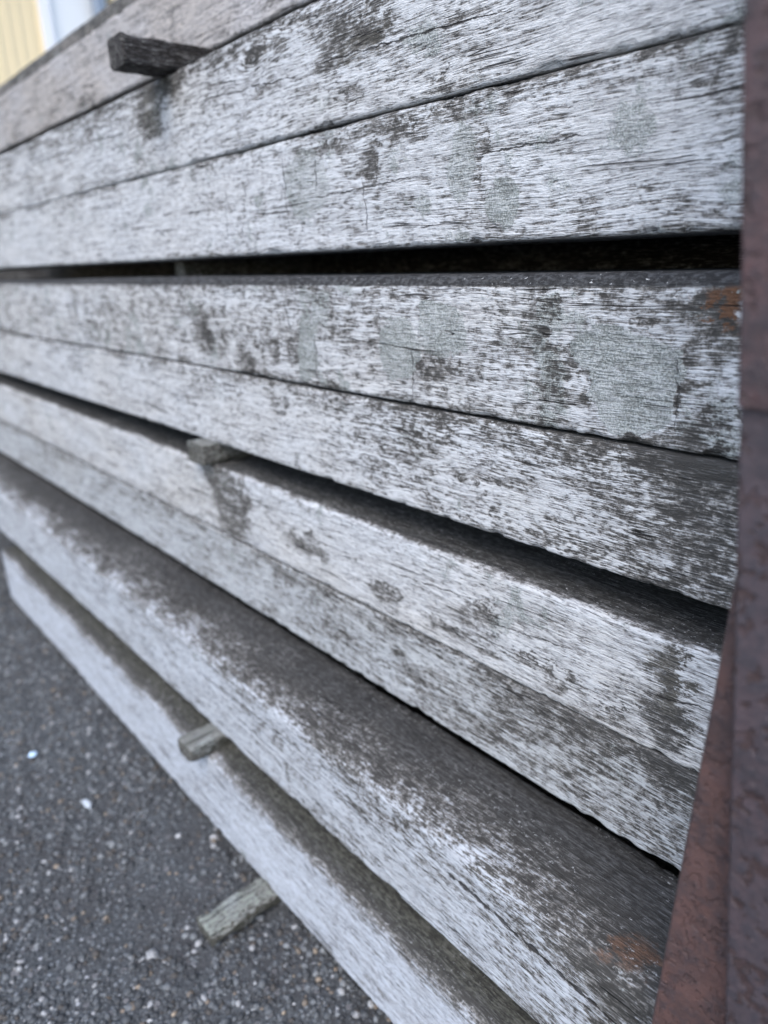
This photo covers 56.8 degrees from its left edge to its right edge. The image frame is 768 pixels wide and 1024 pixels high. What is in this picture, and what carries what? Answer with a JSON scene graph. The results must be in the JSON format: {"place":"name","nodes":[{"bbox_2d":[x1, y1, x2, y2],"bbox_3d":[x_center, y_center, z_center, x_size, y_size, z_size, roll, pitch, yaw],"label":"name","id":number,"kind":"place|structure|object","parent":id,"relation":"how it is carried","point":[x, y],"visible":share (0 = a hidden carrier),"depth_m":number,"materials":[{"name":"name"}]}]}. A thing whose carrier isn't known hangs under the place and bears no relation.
{"place":"outdoors","nodes":[
{"label":"outdoors","id":0,"kind":"place"},
{"bbox_2d":[0,0,114,84],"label":"shed building","id":1,"kind":"structure","parent":0,"point":[31,31],"depth_m":5.00,"materials":[{"name":"beige paint"}]},
{"bbox_2d":[50,0,105,43],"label":"door","id":2,"kind":"structure","parent":1,"relation":"in","point":[67,15],"depth_m":5.13,"materials":[{"name":"white"}]},
{"bbox_2d":[0,530,392,1023],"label":"ground","id":3,"kind":"structure","parent":0,"point":[177,885],"depth_m":1.01,"materials":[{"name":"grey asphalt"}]},
{"bbox_2d":[28,751,36,757],"bbox_3d":[-0.644,0.445,1.301,0.015,0.004,0.017,-3,19,-5],"label":"paper scrap","id":4,"kind":"object","parent":3,"relation":"on","point":[32,754],"visible":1,"depth_m":1.30,"materials":[{"name":"white paper"}]},
{"bbox_2d":[82,799,91,808],"bbox_3d":[-0.492,0.483,1.177,0.012,0.004,0.030,-17,25,-38],"label":"paint flake","id":5,"kind":"object","parent":3,"relation":"on","point":[87,803],"visible":1,"depth_m":1.18,"materials":[{"name":"white paint"}]},
{"bbox_2d":[197,876,281,946],"bbox_3d":[-0.021,0.488,1.113,0.572,0.020,0.046,-17,25,-38],"label":"spacer block","id":6,"kind":"object","parent":3,"relation":"on","point":[242,908],"depth_m":0.96,"materials":[{"name":"grey wood"}]},
{"bbox_2d":[2,545,538,1023],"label":"weathered timber","id":7,"kind":"object","parent":3,"relation":"on","point":[394,953],"visible":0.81,"depth_m":0.93,"materials":[{"name":"grey wood"}]},
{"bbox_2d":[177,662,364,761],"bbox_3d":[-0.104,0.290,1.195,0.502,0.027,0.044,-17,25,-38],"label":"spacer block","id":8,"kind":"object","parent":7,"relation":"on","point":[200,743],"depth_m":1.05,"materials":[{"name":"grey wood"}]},
{"bbox_2d":[0,454,678,1023],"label":"weathered timber","id":9,"kind":"object","parent":8,"relation":"on","point":[536,904],"visible":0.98,"depth_m":0.78,"materials":[{"name":"grey wood"}]},
{"bbox_2d":[0,420,698,869],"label":"weathered timber","id":10,"kind":"object","parent":9,"relation":"on","point":[640,796],"visible":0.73,"depth_m":0.80,"materials":[{"name":"grey wood"}]},
{"bbox_2d":[0,372,728,772],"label":"weathered timber","id":11,"kind":"object","parent":10,"relation":"on","point":[634,660],"visible":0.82,"depth_m":0.75,"materials":[{"name":"grey wood"}]},
{"bbox_2d":[187,438,253,465],"bbox_3d":[-0.153,-0.133,1.206,0.364,0.034,0.051,-17,25,-38],"label":"spacer block","id":12,"kind":"object","parent":11,"relation":"on","point":[203,451],"depth_m":1.09,"materials":[{"name":"grey wood"}]},
{"bbox_2d":[0,331,738,609],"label":"weathered timber","id":13,"kind":"object","parent":12,"relation":"on","point":[664,518],"visible":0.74,"depth_m":0.70,"materials":[{"name":"grey wood"}]},
{"bbox_2d":[0,267,740,460],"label":"weathered timber","id":14,"kind":"object","parent":13,"relation":"on","point":[648,356],"visible":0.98,"depth_m":0.66,"materials":[{"name":"grey wood"}]},
{"bbox_2d":[175,258,311,275],"bbox_3d":[-0.207,-0.414,1.211,0.305,0.035,0.031,-17,25,-38],"label":"spacer block","id":15,"kind":"object","parent":14,"relation":"on","point":[245,266],"depth_m":1.17,"materials":[{"name":"brown wood"}]},
{"bbox_2d":[0,23,743,270],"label":"weathered timber","id":16,"kind":"object","parent":15,"relation":"on","point":[644,144],"visible":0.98,"depth_m":0.61,"materials":[{"name":"grey wood"}]},
{"bbox_2d":[0,0,744,213],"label":"weathered timber","id":17,"kind":"object","parent":16,"relation":"on","point":[319,66],"visible":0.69,"depth_m":0.71,"materials":[{"name":"grey wood"}]},
{"bbox_2d":[107,32,216,77],"bbox_3d":[-0.189,-0.632,1.026,0.404,0.036,0.047,-17,25,-38],"label":"spacer block","id":18,"kind":"object","parent":17,"relation":"on","point":[149,57],"depth_m":0.91,"materials":[{"name":"grey wood"}]},
{"bbox_2d":[0,0,318,154],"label":"weathered timber","id":19,"kind":"object","parent":18,"relation":"on","point":[79,79],"visible":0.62,"depth_m":1.20,"materials":[{"name":"grey wood"}]},
{"bbox_2d":[0,0,136,95],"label":"weathered timber","id":20,"kind":"object","parent":19,"relation":"on","point":[100,18],"visible":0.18,"depth_m":1.53,"materials":[{"name":"grey wood"}]},
{"bbox_2d":[0,451,679,876],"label":"weathered timber","id":21,"kind":"object","parent":3,"relation":"on","point":[662,863],"visible":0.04,"depth_m":1.26,"materials":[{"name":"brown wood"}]},
{"bbox_2d":[651,0,767,1023],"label":"steel post","id":22,"kind":"object","parent":3,"relation":"on","point":[715,967],"visible":1,"depth_m":0.37,"materials":[{"name":"brown metal"}]},
{"bbox_3d":[-0.565,-0.467,1.879,0.127,0.149,5.550,-17,25,-38],"label":"weathered timber","id":23,"kind":"object","parent":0,"visible":0},
{"bbox_2d":[0,235,741,279],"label":"weathered timber","id":24,"kind":"object","parent":23,"relation":"on","point":[722,251],"visible":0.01,"depth_m":0.93,"materials":[{"name":"brown wood"}]}
]}

